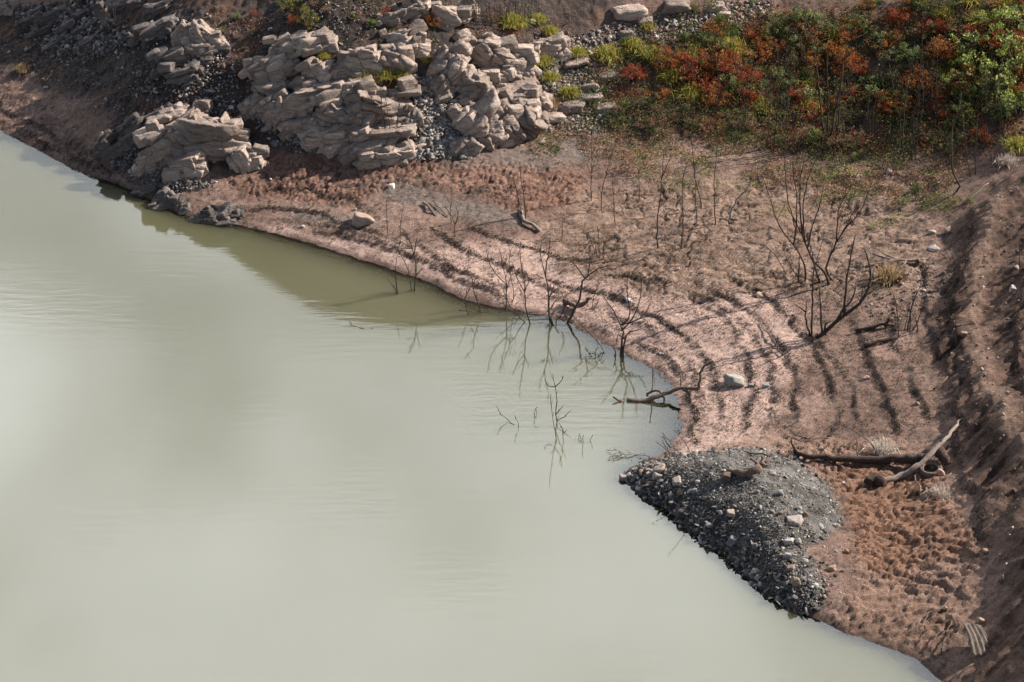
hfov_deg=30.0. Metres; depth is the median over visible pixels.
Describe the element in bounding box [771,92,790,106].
olive weed
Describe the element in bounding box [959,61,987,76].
olive weed
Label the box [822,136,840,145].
rusty weed
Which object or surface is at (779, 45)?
orange shrub
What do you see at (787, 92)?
bare sapling
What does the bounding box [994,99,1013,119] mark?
green weed
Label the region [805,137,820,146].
olive weed
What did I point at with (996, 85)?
bare sapling
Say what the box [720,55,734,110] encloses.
bare sapling
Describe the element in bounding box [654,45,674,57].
red shrub
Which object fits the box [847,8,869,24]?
olive weed
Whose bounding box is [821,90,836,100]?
green weed
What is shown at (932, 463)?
old tyre
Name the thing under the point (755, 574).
shale chips
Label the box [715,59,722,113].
bare sapling
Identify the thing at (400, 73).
yellow tuft
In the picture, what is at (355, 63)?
rock outcrop
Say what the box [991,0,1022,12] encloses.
yellow tuft
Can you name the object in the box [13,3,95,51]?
rock outcrop
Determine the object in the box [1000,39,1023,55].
red shrub
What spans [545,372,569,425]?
bare sapling
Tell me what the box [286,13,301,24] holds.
red shrub
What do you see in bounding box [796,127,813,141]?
rusty weed
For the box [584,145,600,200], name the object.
bare sapling
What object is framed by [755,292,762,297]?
stone
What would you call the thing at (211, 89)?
scree
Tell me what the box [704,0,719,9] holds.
green weed
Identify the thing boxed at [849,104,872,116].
olive weed
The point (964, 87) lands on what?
orange shrub
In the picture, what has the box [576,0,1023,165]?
undergrowth
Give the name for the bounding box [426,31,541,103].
rock outcrop
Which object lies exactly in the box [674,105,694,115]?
olive weed
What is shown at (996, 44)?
red shrub
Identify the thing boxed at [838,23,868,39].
olive weed
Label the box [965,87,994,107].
olive weed
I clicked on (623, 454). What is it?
sunken brush
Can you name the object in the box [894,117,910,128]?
olive weed
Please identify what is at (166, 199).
rock outcrop
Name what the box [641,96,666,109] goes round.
olive weed
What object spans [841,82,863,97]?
red shrub
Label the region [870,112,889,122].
olive weed
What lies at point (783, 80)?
olive weed
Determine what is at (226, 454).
water
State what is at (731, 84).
green weed
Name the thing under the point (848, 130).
rusty weed
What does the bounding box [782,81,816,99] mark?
olive weed
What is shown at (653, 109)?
rusty weed
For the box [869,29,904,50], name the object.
olive weed
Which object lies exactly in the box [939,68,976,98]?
leafy bush
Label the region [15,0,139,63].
scree
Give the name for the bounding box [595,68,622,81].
flat rock
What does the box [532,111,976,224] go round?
creeping weeds
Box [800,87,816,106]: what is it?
green weed
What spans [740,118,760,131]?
rusty weed
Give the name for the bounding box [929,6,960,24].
yellow tuft
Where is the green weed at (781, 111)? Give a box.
[772,110,786,119]
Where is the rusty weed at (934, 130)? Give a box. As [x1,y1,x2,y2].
[916,126,940,142]
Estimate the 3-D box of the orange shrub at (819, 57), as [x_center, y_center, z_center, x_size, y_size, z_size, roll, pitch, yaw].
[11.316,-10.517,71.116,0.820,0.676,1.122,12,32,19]
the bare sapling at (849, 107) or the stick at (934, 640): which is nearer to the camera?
the stick at (934, 640)
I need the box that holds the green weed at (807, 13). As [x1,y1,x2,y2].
[791,7,815,21]
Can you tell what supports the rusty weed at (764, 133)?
on the ground
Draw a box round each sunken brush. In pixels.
[608,447,637,460]
[639,453,666,463]
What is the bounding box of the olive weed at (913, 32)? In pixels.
[906,27,933,40]
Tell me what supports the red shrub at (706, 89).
on the ground
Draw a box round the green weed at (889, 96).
[875,87,902,105]
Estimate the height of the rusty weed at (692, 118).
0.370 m
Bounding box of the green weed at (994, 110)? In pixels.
[982,101,1012,119]
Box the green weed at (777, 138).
[771,134,786,145]
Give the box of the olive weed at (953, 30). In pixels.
[942,17,967,35]
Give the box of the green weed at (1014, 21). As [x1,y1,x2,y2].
[1001,14,1022,26]
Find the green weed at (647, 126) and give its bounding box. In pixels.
[645,124,654,132]
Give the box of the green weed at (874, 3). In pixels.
[865,0,883,7]
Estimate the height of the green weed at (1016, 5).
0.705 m
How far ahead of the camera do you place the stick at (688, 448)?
52.09 m
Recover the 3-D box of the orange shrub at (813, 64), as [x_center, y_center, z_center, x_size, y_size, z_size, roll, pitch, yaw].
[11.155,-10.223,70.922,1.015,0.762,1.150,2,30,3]
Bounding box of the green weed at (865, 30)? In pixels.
[856,19,871,32]
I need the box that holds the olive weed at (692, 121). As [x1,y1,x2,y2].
[684,114,700,128]
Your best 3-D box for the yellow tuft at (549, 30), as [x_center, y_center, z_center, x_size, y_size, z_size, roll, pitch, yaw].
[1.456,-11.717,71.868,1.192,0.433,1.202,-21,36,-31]
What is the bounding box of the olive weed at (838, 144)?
[825,135,848,147]
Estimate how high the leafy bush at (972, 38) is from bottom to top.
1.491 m
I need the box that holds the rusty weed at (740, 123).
[731,116,753,130]
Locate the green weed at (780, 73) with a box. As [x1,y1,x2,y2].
[766,65,789,79]
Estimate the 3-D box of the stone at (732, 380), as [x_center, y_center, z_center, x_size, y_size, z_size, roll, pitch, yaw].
[6.634,1.178,57.170,0.614,0.404,0.516,0,30,0]
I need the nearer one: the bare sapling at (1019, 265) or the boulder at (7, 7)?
the bare sapling at (1019, 265)
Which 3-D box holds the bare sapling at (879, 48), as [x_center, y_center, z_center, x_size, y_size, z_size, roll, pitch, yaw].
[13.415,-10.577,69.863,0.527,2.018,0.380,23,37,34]
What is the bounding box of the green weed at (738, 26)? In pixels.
[733,23,742,31]
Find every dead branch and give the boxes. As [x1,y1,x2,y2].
[73,18,106,49]
[422,202,435,215]
[729,187,748,222]
[793,432,831,439]
[844,425,876,455]
[855,317,894,332]
[859,245,920,269]
[864,334,896,347]
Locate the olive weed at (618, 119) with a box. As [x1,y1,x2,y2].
[606,113,626,123]
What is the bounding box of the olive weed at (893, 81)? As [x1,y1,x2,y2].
[882,73,900,88]
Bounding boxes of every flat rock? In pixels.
[549,112,565,123]
[558,99,585,114]
[564,57,588,68]
[578,92,602,102]
[579,82,599,89]
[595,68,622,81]
[595,102,617,114]
[610,3,647,20]
[618,29,636,39]
[639,16,652,24]
[662,0,691,14]
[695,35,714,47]
[707,1,727,11]
[718,11,730,19]
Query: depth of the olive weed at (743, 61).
71.19 m
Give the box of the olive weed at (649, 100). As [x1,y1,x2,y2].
[636,94,656,105]
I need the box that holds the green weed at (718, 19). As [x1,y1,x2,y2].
[714,15,730,24]
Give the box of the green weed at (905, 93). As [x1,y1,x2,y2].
[890,89,913,109]
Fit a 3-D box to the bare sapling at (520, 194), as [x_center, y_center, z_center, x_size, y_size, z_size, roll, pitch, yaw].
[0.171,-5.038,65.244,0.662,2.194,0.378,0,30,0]
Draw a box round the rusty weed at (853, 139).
[845,132,863,145]
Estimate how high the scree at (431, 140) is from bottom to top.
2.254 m
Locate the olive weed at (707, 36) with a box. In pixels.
[694,29,718,44]
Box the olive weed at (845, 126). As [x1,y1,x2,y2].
[836,120,853,131]
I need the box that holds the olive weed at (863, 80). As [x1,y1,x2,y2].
[849,73,870,83]
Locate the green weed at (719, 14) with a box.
[716,12,725,22]
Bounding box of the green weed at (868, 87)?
[861,84,881,102]
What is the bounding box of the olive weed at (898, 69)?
[887,64,916,84]
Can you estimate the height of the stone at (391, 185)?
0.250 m
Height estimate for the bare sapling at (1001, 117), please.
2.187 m
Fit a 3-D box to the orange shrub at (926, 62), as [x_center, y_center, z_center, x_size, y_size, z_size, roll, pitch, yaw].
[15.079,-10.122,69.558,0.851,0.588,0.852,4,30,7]
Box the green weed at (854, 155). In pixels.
[849,152,858,161]
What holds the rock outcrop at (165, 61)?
on the ground
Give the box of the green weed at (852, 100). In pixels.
[842,95,860,106]
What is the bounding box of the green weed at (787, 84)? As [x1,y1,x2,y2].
[779,78,798,90]
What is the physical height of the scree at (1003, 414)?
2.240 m
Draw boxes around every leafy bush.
[806,125,820,145]
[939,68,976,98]
[946,29,994,69]
[950,100,979,123]
[966,58,1018,100]
[976,7,1004,27]
[983,4,1023,42]
[996,33,1023,73]
[998,88,1023,119]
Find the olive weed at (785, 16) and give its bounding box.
[767,11,794,25]
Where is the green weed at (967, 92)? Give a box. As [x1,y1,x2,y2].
[956,84,985,104]
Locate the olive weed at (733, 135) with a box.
[730,130,749,140]
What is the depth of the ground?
62.42 m
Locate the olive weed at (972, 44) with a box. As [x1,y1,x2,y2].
[954,39,979,54]
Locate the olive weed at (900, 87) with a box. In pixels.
[896,78,922,96]
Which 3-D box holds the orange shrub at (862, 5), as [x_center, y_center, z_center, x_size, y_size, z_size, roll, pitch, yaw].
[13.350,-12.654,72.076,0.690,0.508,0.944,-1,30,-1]
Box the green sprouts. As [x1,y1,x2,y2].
[583,146,956,245]
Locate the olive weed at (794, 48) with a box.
[782,38,816,53]
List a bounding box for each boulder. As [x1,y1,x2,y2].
[0,0,18,15]
[192,99,213,115]
[449,133,484,159]
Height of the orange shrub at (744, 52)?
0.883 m
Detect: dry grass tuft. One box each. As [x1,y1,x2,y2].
[14,63,32,73]
[551,96,561,110]
[858,434,911,455]
[866,260,906,286]
[923,479,953,501]
[991,149,1023,169]
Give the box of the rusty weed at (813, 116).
[796,106,819,121]
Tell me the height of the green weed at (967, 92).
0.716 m
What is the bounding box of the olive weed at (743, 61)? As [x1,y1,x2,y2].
[730,46,755,64]
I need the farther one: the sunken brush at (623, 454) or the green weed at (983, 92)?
the green weed at (983, 92)
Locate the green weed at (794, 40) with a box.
[787,35,803,50]
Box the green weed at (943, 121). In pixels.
[941,114,959,126]
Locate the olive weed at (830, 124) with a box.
[821,113,843,128]
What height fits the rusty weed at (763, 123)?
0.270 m
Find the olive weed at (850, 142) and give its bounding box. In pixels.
[840,134,859,149]
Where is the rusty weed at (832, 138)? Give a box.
[827,133,852,149]
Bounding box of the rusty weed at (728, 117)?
[712,110,734,121]
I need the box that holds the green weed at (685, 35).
[679,31,693,42]
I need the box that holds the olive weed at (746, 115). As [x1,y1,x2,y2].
[735,111,756,121]
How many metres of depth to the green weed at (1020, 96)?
66.84 m
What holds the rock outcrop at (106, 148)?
on the ground
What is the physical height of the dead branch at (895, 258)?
0.567 m
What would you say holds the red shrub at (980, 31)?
on the ground
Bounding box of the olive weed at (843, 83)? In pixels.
[831,75,859,90]
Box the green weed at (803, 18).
[788,5,813,23]
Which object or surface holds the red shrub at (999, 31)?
on the ground
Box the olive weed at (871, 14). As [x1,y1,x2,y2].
[858,11,878,23]
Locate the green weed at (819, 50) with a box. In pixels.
[809,39,834,55]
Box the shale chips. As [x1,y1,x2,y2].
[619,446,856,617]
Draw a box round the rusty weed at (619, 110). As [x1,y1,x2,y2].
[611,101,631,112]
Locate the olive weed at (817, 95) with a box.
[798,88,825,105]
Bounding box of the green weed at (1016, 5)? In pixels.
[1002,2,1022,17]
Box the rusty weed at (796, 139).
[788,133,803,143]
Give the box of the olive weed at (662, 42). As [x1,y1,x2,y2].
[652,38,678,58]
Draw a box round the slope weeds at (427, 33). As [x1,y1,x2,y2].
[204,0,596,132]
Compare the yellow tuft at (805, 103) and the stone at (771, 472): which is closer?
the stone at (771, 472)
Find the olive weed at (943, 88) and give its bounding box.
[927,70,964,94]
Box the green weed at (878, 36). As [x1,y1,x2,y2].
[866,25,893,41]
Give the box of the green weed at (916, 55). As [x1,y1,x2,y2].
[908,47,936,66]
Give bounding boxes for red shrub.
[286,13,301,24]
[380,7,392,13]
[618,63,649,80]
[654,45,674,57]
[664,51,700,72]
[672,62,700,81]
[680,48,711,73]
[695,76,723,96]
[696,69,716,84]
[703,48,748,76]
[707,78,729,93]
[731,83,765,104]
[733,64,764,86]
[742,26,765,38]
[784,84,811,105]
[789,20,811,33]
[789,96,826,117]
[808,76,830,90]
[830,59,860,76]
[832,48,861,64]
[835,26,861,41]
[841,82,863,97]
[843,57,870,77]
[881,6,907,23]
[882,4,913,23]
[899,66,937,89]
[916,15,945,34]
[924,38,944,52]
[924,97,953,119]
[928,82,958,102]
[932,16,957,32]
[947,63,984,86]
[956,20,990,47]
[966,124,993,145]
[969,27,992,39]
[975,42,999,55]
[980,33,1010,58]
[980,86,1002,105]
[987,18,1021,40]
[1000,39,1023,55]
[1009,62,1023,77]
[1010,29,1023,47]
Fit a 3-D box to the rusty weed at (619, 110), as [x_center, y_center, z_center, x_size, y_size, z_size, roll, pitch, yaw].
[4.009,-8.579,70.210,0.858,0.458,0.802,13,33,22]
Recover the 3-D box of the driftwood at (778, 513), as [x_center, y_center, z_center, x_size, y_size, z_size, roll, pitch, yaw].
[6.994,4.496,50.137,0.492,0.153,0.226,0,30,0]
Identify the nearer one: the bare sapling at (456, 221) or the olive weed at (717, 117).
the bare sapling at (456, 221)
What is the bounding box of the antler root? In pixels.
[914,475,930,502]
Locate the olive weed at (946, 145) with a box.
[936,138,958,152]
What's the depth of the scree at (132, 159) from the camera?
69.38 m
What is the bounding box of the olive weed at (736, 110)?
[722,102,747,114]
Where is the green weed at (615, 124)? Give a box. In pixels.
[611,121,621,129]
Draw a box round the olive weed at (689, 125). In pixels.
[682,122,698,128]
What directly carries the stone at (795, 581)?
on the ground
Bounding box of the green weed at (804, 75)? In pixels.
[798,67,820,80]
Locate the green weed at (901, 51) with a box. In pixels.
[896,45,923,66]
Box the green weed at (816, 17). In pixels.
[812,13,826,28]
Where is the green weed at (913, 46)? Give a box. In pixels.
[895,41,922,57]
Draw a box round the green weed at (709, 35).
[696,30,710,41]
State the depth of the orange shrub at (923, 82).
68.72 m
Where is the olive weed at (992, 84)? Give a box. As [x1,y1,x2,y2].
[986,74,1018,92]
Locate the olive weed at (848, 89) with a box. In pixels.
[838,81,859,94]
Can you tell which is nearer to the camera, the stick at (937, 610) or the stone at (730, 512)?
the stick at (937, 610)
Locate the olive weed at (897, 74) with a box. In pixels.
[886,66,907,78]
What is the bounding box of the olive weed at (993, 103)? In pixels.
[985,98,1012,108]
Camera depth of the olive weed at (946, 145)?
66.77 m
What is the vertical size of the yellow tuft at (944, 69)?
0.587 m
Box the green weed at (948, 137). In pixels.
[939,131,953,141]
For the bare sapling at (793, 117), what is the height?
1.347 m
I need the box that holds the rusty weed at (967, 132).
[955,128,969,138]
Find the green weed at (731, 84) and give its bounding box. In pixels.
[716,73,742,96]
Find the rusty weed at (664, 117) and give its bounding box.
[657,108,681,122]
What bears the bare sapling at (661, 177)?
on the ground
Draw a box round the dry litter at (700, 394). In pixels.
[246,219,951,456]
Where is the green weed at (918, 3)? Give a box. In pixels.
[900,0,928,11]
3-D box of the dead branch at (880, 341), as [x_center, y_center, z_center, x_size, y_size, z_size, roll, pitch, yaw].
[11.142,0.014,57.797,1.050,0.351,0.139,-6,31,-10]
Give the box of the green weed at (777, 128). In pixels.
[771,121,784,130]
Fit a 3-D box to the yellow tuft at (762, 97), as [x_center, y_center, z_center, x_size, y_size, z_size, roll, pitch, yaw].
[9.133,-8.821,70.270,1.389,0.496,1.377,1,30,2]
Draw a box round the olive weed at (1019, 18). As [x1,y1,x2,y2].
[997,9,1023,27]
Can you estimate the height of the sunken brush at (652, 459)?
0.286 m
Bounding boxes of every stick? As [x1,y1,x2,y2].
[662,432,680,454]
[674,430,697,463]
[759,318,775,346]
[922,607,948,622]
[928,600,948,617]
[929,630,944,651]
[940,630,952,655]
[957,664,972,677]
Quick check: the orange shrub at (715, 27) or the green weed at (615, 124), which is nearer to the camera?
the green weed at (615, 124)
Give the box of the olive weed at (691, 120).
[683,112,700,126]
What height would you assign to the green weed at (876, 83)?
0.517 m
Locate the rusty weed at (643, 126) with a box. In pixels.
[634,116,654,128]
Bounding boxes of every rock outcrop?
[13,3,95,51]
[90,0,173,22]
[92,101,187,161]
[124,12,178,47]
[130,181,191,216]
[131,101,250,184]
[145,44,214,90]
[170,19,230,57]
[188,201,246,228]
[223,141,269,174]
[237,26,425,170]
[329,44,383,80]
[372,0,431,26]
[378,19,470,60]
[379,42,417,76]
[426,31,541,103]
[429,0,479,32]
[446,78,554,150]
[530,31,573,61]
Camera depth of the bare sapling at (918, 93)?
67.52 m
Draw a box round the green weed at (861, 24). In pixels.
[838,16,866,33]
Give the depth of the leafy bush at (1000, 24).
68.71 m
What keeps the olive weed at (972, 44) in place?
on the ground
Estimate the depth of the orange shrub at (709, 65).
70.77 m
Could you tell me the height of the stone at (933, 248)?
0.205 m
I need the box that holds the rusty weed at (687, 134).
[683,128,695,136]
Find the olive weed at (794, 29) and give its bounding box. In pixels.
[778,17,806,35]
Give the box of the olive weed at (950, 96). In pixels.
[943,88,961,100]
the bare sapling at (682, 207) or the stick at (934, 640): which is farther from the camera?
the bare sapling at (682, 207)
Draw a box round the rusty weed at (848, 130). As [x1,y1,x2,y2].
[834,123,852,133]
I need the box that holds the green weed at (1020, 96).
[1005,90,1023,109]
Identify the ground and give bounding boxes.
[0,0,1023,681]
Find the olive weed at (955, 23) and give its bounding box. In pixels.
[944,18,966,30]
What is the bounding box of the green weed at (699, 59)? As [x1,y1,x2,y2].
[687,51,716,72]
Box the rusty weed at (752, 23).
[746,19,759,27]
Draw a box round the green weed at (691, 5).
[690,3,699,12]
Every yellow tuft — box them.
[318,51,331,59]
[351,69,378,82]
[373,67,398,81]
[391,70,415,80]
[418,55,431,64]
[500,10,537,29]
[527,12,548,26]
[534,54,558,69]
[537,23,560,35]
[540,68,562,82]
[555,84,582,101]
[569,45,589,63]
[586,42,627,65]
[613,36,653,55]
[634,45,671,65]
[639,20,655,32]
[653,64,696,82]
[656,70,683,88]
[668,80,706,104]
[679,42,710,54]
[706,35,755,58]
[748,94,774,108]
[749,98,782,111]
[771,20,790,30]
[785,97,826,118]
[800,74,832,95]
[821,23,855,44]
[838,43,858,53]
[926,63,951,79]
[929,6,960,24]
[944,48,984,66]
[958,0,983,6]
[963,8,994,30]
[983,13,1017,28]
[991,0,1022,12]
[1002,133,1023,156]
[1003,85,1022,96]
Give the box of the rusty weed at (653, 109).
[643,103,661,115]
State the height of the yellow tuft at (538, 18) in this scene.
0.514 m
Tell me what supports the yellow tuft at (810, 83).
on the ground
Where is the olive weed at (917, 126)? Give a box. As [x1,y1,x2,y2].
[909,120,924,129]
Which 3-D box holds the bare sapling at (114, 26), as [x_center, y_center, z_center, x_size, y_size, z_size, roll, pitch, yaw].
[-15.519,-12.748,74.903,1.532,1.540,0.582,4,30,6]
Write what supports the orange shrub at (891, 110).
on the ground
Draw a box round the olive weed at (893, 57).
[878,47,911,66]
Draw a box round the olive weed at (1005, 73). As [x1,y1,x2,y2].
[978,65,1013,90]
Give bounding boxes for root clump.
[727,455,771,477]
[933,439,951,465]
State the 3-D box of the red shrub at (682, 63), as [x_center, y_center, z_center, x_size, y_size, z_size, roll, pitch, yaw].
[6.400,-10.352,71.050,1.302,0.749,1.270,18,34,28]
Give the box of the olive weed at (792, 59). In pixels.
[783,48,813,66]
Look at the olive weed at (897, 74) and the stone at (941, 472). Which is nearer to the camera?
the stone at (941, 472)
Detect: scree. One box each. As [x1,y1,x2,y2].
[0,0,400,171]
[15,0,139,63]
[110,138,217,191]
[129,53,246,117]
[254,116,318,154]
[410,74,469,159]
[532,0,779,135]
[859,255,952,324]
[933,183,1023,589]
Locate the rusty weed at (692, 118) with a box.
[684,112,699,121]
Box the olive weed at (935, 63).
[922,55,947,67]
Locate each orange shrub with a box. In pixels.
[425,13,440,27]
[644,84,671,105]
[649,47,683,70]
[700,15,726,36]
[700,82,730,106]
[705,58,727,76]
[707,43,728,54]
[707,47,741,69]
[726,39,754,61]
[743,45,772,64]
[750,36,771,53]
[764,37,785,51]
[786,36,805,46]
[797,23,824,45]
[798,39,815,53]
[800,54,825,76]
[803,48,827,67]
[822,38,846,57]
[827,45,856,65]
[829,93,844,104]
[834,47,863,69]
[840,16,859,29]
[857,0,874,12]
[863,35,897,55]
[870,99,900,119]
[874,88,905,110]
[884,27,905,45]
[897,0,923,5]
[901,94,930,118]
[904,63,942,94]
[906,75,925,95]
[914,55,935,69]
[923,34,959,61]
[930,36,962,61]
[933,83,949,99]
[952,77,978,98]
[960,54,986,78]
[988,0,1001,10]
[1003,80,1023,92]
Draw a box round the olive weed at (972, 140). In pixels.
[958,133,977,145]
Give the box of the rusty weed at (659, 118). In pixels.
[648,110,671,125]
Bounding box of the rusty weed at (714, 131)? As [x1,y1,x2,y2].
[707,123,723,133]
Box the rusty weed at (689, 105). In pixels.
[672,98,697,112]
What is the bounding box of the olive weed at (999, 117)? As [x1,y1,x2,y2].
[987,109,1014,124]
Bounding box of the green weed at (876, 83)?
[869,73,887,86]
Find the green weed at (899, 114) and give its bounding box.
[893,105,908,118]
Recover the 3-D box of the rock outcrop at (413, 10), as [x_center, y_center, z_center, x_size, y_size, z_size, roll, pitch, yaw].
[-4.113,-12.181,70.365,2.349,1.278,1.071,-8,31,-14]
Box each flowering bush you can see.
[275,0,295,12]
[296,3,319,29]
[758,21,780,40]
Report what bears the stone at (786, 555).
on the ground
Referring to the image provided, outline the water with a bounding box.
[0,138,925,681]
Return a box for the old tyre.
[919,460,942,476]
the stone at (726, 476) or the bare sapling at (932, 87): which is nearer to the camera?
the stone at (726, 476)
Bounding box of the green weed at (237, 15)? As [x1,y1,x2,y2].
[232,13,241,18]
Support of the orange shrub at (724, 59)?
on the ground
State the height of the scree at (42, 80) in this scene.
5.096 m
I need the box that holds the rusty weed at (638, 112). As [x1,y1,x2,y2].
[633,107,646,116]
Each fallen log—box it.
[744,438,925,463]
[885,418,962,481]
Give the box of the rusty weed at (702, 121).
[699,116,714,127]
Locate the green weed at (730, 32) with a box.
[720,25,740,36]
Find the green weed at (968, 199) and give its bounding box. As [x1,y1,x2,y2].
[965,195,974,203]
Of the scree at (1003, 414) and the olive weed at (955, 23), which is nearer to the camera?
the scree at (1003, 414)
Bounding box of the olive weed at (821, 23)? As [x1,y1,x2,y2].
[809,10,840,32]
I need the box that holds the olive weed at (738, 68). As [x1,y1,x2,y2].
[725,60,751,78]
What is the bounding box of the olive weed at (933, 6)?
[924,0,943,9]
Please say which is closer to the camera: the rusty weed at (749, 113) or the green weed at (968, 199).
the green weed at (968, 199)
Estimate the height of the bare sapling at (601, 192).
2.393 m
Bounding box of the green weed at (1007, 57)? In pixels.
[994,48,1022,60]
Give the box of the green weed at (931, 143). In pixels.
[924,134,938,145]
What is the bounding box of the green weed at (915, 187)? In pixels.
[909,182,922,193]
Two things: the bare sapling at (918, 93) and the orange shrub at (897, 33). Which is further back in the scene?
the orange shrub at (897, 33)
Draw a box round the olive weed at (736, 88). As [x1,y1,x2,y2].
[733,81,758,97]
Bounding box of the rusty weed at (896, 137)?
[891,129,913,140]
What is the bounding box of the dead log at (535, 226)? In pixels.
[516,208,540,231]
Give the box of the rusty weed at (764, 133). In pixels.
[754,127,773,138]
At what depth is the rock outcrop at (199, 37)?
71.22 m
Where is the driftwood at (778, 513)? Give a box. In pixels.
[769,508,786,514]
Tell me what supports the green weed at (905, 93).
on the ground
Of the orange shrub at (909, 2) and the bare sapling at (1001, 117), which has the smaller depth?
the bare sapling at (1001, 117)
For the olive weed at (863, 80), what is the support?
on the ground
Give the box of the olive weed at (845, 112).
[834,105,861,121]
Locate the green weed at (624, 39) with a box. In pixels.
[620,37,636,48]
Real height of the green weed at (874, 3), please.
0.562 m
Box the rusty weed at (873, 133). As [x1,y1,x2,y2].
[854,128,874,141]
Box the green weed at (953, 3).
[941,0,960,11]
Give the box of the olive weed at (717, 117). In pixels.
[715,113,736,125]
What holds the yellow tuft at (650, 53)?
on the ground
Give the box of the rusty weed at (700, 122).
[691,117,712,127]
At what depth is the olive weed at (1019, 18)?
69.17 m
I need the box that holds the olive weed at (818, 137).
[809,132,827,143]
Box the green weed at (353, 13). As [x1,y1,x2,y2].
[350,11,358,18]
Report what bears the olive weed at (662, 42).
on the ground
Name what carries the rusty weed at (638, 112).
on the ground
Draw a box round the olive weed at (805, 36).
[782,21,814,40]
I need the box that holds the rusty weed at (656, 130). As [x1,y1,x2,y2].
[647,117,668,132]
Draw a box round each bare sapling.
[97,0,131,30]
[387,258,397,293]
[399,206,403,245]
[401,231,422,290]
[445,187,451,222]
[451,207,458,236]
[463,263,481,312]
[486,249,510,310]
[497,279,524,321]
[508,245,513,301]
[509,162,525,217]
[511,242,530,323]
[538,239,558,328]
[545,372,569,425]
[550,397,556,436]
[555,290,566,327]
[566,249,612,324]
[572,316,605,354]
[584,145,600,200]
[585,347,604,356]
[587,226,607,258]
[592,281,598,308]
[593,146,612,209]
[603,272,650,356]
[610,180,615,223]
[656,146,670,247]
[679,159,688,248]
[682,16,690,60]
[682,55,696,85]
[688,133,701,207]
[691,183,698,222]
[698,132,733,224]
[712,62,725,111]
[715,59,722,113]
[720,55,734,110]
[733,54,743,86]
[735,64,745,100]
[747,242,795,274]
[755,101,872,284]
[758,80,769,112]
[762,75,783,154]
[765,67,775,111]
[767,98,772,135]
[783,69,794,125]
[784,35,791,78]
[788,2,806,65]
[790,53,800,102]
[791,103,797,130]
[794,238,833,336]
[799,1,878,145]
[806,29,813,80]
[816,235,876,337]
[841,77,856,126]
[860,92,877,145]
[875,27,885,74]
[891,277,931,335]
[894,89,896,120]
[896,92,904,142]
[898,76,910,161]
[901,95,923,161]
[903,61,916,107]
[910,77,922,118]
[914,24,931,68]
[920,0,966,38]
[921,68,925,117]
[926,56,941,125]
[927,64,934,115]
[943,91,962,194]
[946,239,972,265]
[960,106,986,176]
[982,78,989,127]
[985,100,1017,164]
[990,38,995,71]
[993,84,1003,135]
[995,63,1004,121]
[1015,243,1023,299]
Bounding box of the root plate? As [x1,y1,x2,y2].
[863,473,886,486]
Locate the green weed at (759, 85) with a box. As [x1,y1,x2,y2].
[744,77,770,95]
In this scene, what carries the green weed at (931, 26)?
on the ground
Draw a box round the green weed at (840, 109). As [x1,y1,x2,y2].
[830,103,850,114]
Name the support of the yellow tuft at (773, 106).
on the ground
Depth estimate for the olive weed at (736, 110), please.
69.89 m
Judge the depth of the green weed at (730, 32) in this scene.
72.01 m
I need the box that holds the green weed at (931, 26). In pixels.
[923,24,943,36]
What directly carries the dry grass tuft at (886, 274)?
on the ground
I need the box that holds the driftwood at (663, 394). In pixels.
[613,360,713,405]
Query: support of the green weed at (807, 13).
on the ground
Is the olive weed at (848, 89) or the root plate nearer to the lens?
the root plate
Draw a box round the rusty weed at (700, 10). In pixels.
[693,5,704,11]
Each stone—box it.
[352,212,374,227]
[388,183,394,188]
[619,474,626,482]
[652,472,662,479]
[653,463,664,472]
[672,475,681,485]
[675,507,688,519]
[691,488,696,494]
[721,471,731,481]
[723,374,744,386]
[726,535,737,546]
[727,509,734,516]
[752,543,757,549]
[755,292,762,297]
[762,383,769,388]
[768,470,775,475]
[783,538,792,545]
[783,552,790,558]
[786,515,803,525]
[786,564,794,570]
[790,576,800,586]
[795,538,800,543]
[827,564,836,570]
[928,230,935,234]
[928,245,939,251]
[937,468,944,475]
[944,226,950,233]
[960,331,967,336]
[977,617,983,623]
[982,548,989,552]
[1009,285,1016,291]
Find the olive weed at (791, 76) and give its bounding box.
[781,70,798,82]
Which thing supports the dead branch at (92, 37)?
on the scree at (120, 41)
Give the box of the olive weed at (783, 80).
[770,70,801,89]
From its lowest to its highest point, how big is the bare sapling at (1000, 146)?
2.659 m
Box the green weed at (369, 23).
[367,19,376,27]
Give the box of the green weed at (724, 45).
[708,37,730,50]
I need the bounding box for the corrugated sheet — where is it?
[963,623,989,655]
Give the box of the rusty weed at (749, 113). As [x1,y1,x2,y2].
[733,108,756,121]
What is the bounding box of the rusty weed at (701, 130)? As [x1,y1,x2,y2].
[691,124,709,133]
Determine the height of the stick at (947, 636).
0.284 m
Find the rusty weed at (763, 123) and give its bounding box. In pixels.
[760,119,774,125]
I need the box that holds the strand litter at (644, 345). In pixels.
[0,105,1023,553]
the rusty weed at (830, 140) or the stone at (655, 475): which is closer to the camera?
the stone at (655, 475)
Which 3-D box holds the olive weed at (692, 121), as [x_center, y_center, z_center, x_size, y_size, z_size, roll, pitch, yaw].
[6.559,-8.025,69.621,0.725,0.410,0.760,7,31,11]
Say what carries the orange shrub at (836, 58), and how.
on the ground
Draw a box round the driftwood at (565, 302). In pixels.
[562,297,592,307]
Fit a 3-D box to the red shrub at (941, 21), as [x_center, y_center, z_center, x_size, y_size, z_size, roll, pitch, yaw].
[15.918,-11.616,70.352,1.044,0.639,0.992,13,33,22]
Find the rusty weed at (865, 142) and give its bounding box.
[853,133,871,143]
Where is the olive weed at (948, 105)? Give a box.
[925,95,960,114]
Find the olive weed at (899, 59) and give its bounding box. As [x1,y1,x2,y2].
[885,49,911,62]
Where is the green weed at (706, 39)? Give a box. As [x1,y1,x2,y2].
[697,32,717,45]
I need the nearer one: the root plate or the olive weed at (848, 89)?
the root plate
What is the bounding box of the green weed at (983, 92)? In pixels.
[975,88,997,105]

